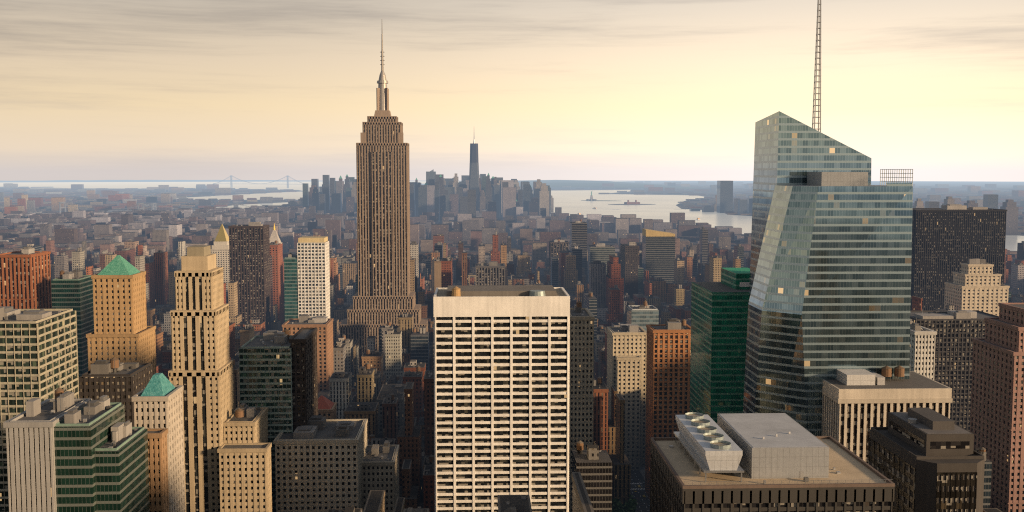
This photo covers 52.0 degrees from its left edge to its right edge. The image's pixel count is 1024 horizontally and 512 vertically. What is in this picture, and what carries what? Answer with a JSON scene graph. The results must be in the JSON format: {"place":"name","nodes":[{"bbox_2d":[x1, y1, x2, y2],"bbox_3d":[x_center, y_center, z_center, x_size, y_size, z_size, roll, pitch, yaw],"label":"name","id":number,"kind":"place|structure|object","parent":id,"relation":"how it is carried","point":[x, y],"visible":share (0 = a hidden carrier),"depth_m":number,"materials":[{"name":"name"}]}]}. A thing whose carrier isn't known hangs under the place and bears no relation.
{"place":"outdoors","nodes":[
{"label":"outdoors","id":0,"kind":"place"},
{"bbox_2d":[1,187,302,211],"bbox_3d":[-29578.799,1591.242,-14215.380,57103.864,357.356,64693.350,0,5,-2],"label":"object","id":1,"kind":"structure","parent":0,"point":[231,202],"depth_m":11649.58,"materials":[{"name":"grey"}]},
{"bbox_2d":[29,202,156,213],"bbox_3d":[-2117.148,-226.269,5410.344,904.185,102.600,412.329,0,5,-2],"label":"bridge","id":2,"kind":"structure","parent":1,"relation":"on","point":[65,205],"depth_m":5479.97,"materials":[{"name":"metal"}]},
{"bbox_2d":[107,203,254,211],"bbox_3d":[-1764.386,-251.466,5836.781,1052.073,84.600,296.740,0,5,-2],"label":"bridge","id":3,"kind":"structure","parent":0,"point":[154,205],"depth_m":5881.47,"materials":[{"name":"metal"}]},
{"bbox_2d":[284,322,644,478],"bbox_3d":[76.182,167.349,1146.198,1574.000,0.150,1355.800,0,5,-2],"label":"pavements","id":4,"kind":"structure","parent":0,"point":[642,470],"depth_m":908.48,"materials":[{"name":"grey concrete"}]},
{"bbox_2d":[612,495,643,511],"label":"bryant park trees","id":5,"kind":"object","parent":4,"relation":"on","point":[628,506],"visible":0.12,"depth_m":766.67,"materials":[{"name":"green plant"}]},
{"bbox_2d":[284,217,649,511],"bbox_3d":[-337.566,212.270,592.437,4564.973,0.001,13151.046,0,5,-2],"label":"manhattan land","id":6,"kind":"structure","parent":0,"point":[636,477],"depth_m":857.63,"materials":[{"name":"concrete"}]},
{"bbox_2d":[0,0,1023,511],"bbox_3d":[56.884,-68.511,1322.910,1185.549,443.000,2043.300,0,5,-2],"label":"skyscrapers","id":7,"kind":"structure","parent":6,"relation":"on","point":[808,360],"depth_m":578.40,"materials":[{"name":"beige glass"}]},
{"bbox_2d":[0,180,1023,511],"bbox_3d":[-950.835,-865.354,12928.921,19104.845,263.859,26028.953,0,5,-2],"label":"city buildings","id":8,"kind":"structure","parent":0,"point":[386,392],"depth_m":2166.43,"materials":[{"name":"grey concrete"}]},
{"bbox_2d":[0,181,1023,250],"bbox_3d":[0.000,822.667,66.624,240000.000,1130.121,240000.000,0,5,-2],"label":"water","id":9,"kind":"structure","parent":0,"point":[663,207],"depth_m":9912.76,"materials":[{"name":"liquid"}]},
{"bbox_2d":[0,180,310,181],"bbox_3d":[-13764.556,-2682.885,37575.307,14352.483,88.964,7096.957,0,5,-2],"label":"navesink highlands terrain","id":10,"kind":"structure","parent":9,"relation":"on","point":[160,181],"depth_m":36756.16,"materials":[{"name":"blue plant"}]},
{"bbox_2d":[213,175,301,187],"bbox_3d":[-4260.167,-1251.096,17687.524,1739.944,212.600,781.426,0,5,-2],"label":"suspension bridge","id":11,"kind":"structure","parent":9,"relation":"on","point":[288,180],"depth_m":17629.38,"materials":[{"name":"metal"}]},
{"bbox_2d":[0,0,1023,181],"label":"sky","id":12,"kind":"structure","parent":0,"point":[594,90],"materials":[{"name":"beige"}]},
{"bbox_2d":[518,180,698,188],"bbox_3d":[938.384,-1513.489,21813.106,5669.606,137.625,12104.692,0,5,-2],"label":"land","id":13,"kind":"structure","parent":0,"point":[577,183],"depth_m":17583.35,"materials":[{"name":"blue plant"}]},
{"bbox_2d":[608,204,651,204],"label":"ellis island land","id":14,"kind":"structure","parent":0,"point":[629,204],"depth_m":8320.55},
{"bbox_2d":[309,181,1023,235],"bbox_3d":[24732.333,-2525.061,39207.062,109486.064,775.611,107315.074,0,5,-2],"label":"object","id":15,"kind":"structure","parent":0,"point":[961,183],"depth_m":24541.53,"materials":[{"name":"grey"}]},
{"bbox_2d":[4,140,1018,234],"bbox_3d":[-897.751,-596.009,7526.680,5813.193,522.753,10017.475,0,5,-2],"label":"distant skyline","id":16,"kind":"structure","parent":15,"relation":"on","point":[325,196],"depth_m":5838.79,"materials":[{"name":"grey glass"}]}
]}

